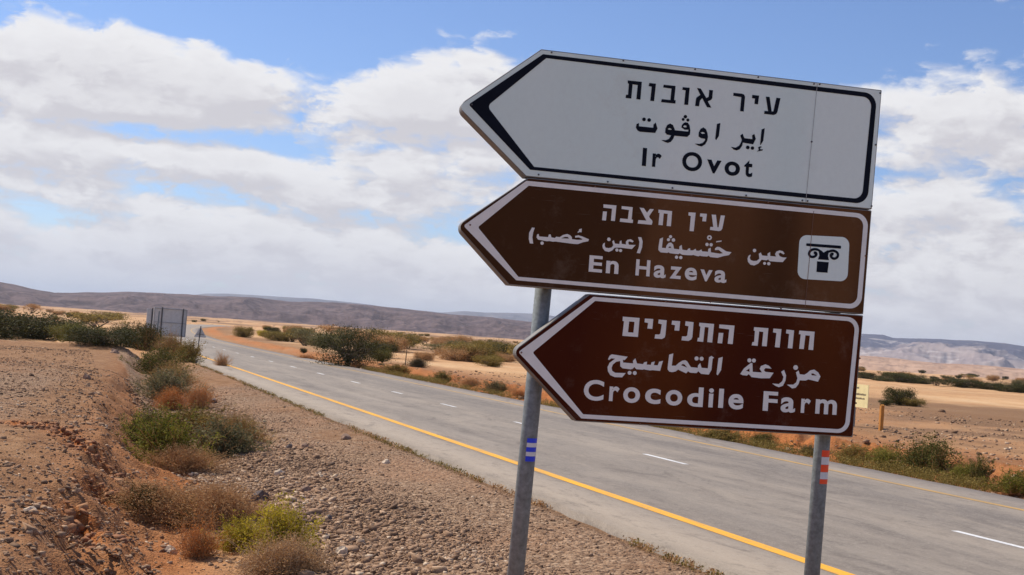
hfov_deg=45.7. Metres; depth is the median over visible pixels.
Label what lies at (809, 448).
desert shrub
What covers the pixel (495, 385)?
desert shrub
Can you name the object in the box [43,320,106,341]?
desert bush
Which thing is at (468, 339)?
desert bush
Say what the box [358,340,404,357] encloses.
desert bush
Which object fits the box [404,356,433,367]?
desert shrub
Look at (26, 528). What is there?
gravel
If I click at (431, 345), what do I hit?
desert bush
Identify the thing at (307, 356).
desert shrub
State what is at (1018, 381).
desert bush
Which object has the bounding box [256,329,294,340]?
desert bush
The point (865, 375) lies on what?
acacia tree
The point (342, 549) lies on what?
rock
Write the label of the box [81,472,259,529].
desert shrub
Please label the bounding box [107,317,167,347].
desert bush
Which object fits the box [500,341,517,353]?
desert bush
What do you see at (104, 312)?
acacia tree
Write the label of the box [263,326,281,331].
desert bush
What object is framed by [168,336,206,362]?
desert shrub
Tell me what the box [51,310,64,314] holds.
desert bush
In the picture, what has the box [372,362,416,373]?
desert shrub
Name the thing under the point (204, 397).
desert shrub
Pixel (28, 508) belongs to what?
rock
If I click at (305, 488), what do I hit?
rock
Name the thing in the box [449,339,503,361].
desert bush
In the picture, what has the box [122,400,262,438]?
desert shrub
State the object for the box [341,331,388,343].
desert bush
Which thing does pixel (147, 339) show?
desert shrub
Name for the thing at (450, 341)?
desert bush
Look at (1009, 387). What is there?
acacia tree
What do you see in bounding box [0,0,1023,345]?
sky
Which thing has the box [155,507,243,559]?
desert shrub
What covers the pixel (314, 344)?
desert bush
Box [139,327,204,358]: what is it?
desert shrub
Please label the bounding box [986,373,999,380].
desert bush
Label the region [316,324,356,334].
acacia tree
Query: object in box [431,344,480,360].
desert bush
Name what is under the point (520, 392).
desert shrub
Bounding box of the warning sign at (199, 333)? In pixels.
[194,326,205,344]
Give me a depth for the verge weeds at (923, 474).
27.24 m
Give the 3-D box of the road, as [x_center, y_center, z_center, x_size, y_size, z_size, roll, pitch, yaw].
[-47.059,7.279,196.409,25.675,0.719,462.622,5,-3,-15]
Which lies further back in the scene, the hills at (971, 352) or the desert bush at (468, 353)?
the hills at (971, 352)
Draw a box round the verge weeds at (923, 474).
[356,365,1001,492]
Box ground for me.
[0,304,1023,574]
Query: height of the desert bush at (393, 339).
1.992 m
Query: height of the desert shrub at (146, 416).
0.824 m
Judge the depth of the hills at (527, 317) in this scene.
10560.60 m
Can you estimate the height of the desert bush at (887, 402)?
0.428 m
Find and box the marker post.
[878,404,883,430]
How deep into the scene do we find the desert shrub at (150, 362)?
52.54 m
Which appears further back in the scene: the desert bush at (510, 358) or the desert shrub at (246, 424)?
the desert bush at (510, 358)
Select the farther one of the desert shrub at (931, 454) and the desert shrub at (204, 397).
the desert shrub at (204, 397)
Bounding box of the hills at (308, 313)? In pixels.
[0,282,531,339]
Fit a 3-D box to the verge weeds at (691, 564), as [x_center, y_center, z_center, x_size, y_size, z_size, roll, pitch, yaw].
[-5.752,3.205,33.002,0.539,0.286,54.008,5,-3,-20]
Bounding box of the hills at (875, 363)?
[859,356,1023,379]
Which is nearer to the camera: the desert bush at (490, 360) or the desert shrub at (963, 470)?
the desert shrub at (963, 470)
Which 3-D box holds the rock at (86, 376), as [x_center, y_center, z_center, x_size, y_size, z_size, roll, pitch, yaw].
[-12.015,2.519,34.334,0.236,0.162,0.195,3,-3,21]
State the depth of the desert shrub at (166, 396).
33.89 m
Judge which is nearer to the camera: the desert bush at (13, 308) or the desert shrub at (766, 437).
the desert shrub at (766, 437)
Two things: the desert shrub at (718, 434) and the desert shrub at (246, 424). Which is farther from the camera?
the desert shrub at (718, 434)
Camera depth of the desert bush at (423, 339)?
190.00 m
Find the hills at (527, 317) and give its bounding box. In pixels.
[197,294,554,321]
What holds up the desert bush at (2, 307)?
on the ground
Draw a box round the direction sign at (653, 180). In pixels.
[458,49,881,574]
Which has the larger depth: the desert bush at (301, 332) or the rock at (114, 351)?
the desert bush at (301, 332)
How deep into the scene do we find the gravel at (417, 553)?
15.02 m
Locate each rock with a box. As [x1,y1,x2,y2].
[23,506,36,510]
[83,374,90,378]
[110,349,118,353]
[164,545,177,554]
[250,490,268,501]
[274,469,283,475]
[299,486,310,491]
[336,546,347,553]
[341,433,351,439]
[382,459,389,463]
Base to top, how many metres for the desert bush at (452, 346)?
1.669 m
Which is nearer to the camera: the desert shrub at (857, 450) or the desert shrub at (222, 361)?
the desert shrub at (857, 450)
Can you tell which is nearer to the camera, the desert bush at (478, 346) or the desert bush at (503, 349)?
the desert bush at (478, 346)
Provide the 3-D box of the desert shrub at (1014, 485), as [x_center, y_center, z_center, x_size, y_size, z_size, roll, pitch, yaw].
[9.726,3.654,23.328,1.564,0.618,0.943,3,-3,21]
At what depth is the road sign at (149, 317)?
108.53 m
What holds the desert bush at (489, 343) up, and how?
on the ground
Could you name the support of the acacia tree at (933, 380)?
on the ground
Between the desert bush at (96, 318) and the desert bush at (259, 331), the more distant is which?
the desert bush at (259, 331)
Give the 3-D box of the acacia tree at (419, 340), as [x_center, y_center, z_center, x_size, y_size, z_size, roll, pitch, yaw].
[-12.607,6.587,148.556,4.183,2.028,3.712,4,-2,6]
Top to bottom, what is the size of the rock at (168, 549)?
0.117 m
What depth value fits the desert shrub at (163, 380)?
37.92 m
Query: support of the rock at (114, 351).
on the ground
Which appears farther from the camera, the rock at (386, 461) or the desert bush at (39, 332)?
the desert bush at (39, 332)
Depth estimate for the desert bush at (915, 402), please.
68.80 m
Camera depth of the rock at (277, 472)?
19.03 m
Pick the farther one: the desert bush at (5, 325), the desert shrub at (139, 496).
the desert bush at (5, 325)
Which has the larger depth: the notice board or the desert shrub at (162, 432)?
the notice board
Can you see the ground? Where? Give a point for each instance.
(978, 404)
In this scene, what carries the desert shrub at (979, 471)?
on the ground
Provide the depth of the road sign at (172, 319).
100.75 m
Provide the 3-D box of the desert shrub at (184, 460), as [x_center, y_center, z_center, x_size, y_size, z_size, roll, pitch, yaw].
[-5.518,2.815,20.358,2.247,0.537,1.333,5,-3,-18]
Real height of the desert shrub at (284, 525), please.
0.755 m
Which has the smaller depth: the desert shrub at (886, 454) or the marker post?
the desert shrub at (886, 454)
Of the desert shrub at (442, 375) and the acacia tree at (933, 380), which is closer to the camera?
the desert shrub at (442, 375)
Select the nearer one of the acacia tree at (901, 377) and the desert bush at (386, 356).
the desert bush at (386, 356)
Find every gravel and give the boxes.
[0,345,161,574]
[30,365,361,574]
[122,377,700,574]
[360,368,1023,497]
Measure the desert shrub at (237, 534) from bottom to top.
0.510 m
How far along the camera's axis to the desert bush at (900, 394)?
69.52 m
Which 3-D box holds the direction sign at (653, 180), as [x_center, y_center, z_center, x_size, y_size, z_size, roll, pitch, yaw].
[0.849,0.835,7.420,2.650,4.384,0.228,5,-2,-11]
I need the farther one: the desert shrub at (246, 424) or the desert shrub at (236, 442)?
the desert shrub at (246, 424)
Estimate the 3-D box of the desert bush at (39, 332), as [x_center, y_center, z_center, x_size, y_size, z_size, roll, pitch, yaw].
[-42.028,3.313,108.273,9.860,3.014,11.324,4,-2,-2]
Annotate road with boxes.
[141,324,1023,574]
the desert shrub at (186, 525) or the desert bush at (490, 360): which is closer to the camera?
the desert shrub at (186, 525)
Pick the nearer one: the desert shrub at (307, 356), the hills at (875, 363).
the desert shrub at (307, 356)
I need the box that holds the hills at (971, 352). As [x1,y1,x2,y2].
[860,334,1023,368]
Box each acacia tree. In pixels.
[21,303,42,313]
[87,309,123,322]
[306,323,399,367]
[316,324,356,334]
[364,327,430,348]
[399,334,424,348]
[858,371,876,378]
[871,376,895,381]
[876,371,930,383]
[910,378,931,383]
[919,377,950,385]
[939,377,984,387]
[973,381,1002,389]
[989,380,1023,392]
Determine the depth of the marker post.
38.20 m
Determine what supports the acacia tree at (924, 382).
on the ground
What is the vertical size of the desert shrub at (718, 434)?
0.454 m
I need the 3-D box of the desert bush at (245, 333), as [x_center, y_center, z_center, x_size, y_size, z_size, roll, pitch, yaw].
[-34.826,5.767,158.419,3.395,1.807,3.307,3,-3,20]
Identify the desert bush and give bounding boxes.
[0,303,18,309]
[0,304,11,310]
[0,306,46,339]
[0,309,95,339]
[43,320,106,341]
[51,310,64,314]
[57,323,147,346]
[62,310,130,327]
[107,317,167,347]
[230,325,255,337]
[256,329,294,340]
[256,330,267,336]
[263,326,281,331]
[276,332,298,341]
[281,326,325,345]
[300,347,307,352]
[302,333,343,347]
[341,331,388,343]
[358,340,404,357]
[372,333,412,351]
[375,348,392,362]
[416,336,430,343]
[417,352,437,360]
[418,342,445,354]
[430,335,451,341]
[430,339,448,346]
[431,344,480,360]
[437,342,479,349]
[440,338,471,345]
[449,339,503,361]
[452,334,473,342]
[453,343,486,361]
[470,338,507,354]
[472,353,506,366]
[485,338,508,346]
[487,343,512,355]
[495,352,516,361]
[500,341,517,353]
[878,399,893,405]
[881,386,918,404]
[898,397,928,406]
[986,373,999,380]
[1009,379,1023,383]
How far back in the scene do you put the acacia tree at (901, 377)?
207.10 m
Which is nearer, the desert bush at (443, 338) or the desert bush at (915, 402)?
the desert bush at (915, 402)
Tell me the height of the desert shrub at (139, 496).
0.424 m
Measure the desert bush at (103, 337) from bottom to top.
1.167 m
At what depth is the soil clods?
15.44 m
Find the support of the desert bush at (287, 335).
on the ground
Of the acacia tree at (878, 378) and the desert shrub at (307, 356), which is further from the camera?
the acacia tree at (878, 378)
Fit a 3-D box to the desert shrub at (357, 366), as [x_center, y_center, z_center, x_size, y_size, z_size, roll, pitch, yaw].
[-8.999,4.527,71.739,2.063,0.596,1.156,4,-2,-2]
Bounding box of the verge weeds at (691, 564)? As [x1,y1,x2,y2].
[197,364,722,574]
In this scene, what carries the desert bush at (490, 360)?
on the ground
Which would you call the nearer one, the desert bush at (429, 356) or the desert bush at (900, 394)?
the desert bush at (900, 394)
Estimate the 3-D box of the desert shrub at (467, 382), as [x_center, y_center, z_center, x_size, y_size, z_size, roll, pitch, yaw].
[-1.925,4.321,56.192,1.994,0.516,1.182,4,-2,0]
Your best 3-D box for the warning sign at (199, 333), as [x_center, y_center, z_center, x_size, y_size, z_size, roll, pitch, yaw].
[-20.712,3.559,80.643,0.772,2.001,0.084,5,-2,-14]
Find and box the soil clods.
[0,420,134,547]
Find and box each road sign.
[146,308,153,326]
[152,307,187,341]
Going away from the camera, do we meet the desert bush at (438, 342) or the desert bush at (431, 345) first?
the desert bush at (431, 345)
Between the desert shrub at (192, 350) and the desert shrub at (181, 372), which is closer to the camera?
the desert shrub at (181, 372)
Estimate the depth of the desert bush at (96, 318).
176.25 m
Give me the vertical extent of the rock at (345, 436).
0.133 m
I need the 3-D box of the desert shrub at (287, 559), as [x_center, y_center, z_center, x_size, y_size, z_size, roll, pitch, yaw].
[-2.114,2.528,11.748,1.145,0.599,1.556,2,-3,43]
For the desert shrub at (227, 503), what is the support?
on the ground
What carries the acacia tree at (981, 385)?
on the ground
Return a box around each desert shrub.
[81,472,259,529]
[105,480,176,514]
[111,402,225,465]
[112,401,167,443]
[116,341,204,374]
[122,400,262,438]
[125,321,165,350]
[128,357,213,385]
[129,365,213,399]
[132,442,241,473]
[133,465,296,527]
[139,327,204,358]
[149,381,190,409]
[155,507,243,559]
[161,493,213,527]
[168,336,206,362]
[168,375,227,409]
[180,412,276,458]
[191,402,284,442]
[196,509,263,552]
[206,522,387,574]
[207,351,232,365]
[235,490,330,554]
[291,353,318,359]
[351,360,372,368]
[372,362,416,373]
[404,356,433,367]
[428,370,460,382]
[451,377,482,386]
[470,378,516,391]
[505,388,524,396]
[690,428,751,442]
[741,432,779,445]
[796,442,813,454]
[830,441,879,461]
[864,443,908,469]
[879,428,966,475]
[938,458,985,482]
[968,449,997,485]
[977,465,1023,494]
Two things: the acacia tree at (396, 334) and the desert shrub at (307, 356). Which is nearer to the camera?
the desert shrub at (307, 356)
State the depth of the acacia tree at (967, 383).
201.23 m
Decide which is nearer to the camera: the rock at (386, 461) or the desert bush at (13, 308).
the rock at (386, 461)
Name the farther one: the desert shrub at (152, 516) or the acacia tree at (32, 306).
the acacia tree at (32, 306)
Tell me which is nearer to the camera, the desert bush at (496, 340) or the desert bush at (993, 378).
the desert bush at (496, 340)
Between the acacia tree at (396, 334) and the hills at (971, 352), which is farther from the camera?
the hills at (971, 352)
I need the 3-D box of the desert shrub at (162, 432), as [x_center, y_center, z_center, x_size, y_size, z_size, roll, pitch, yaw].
[-5.934,2.410,20.637,2.171,1.180,1.310,4,-2,1]
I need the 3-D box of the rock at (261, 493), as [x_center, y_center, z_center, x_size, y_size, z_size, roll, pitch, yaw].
[-3.458,2.849,16.598,0.253,0.189,0.207,6,-3,-38]
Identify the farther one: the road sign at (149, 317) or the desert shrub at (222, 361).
the road sign at (149, 317)
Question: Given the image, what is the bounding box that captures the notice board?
[854,384,868,426]
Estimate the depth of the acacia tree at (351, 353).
72.42 m
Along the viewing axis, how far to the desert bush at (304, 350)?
97.46 m

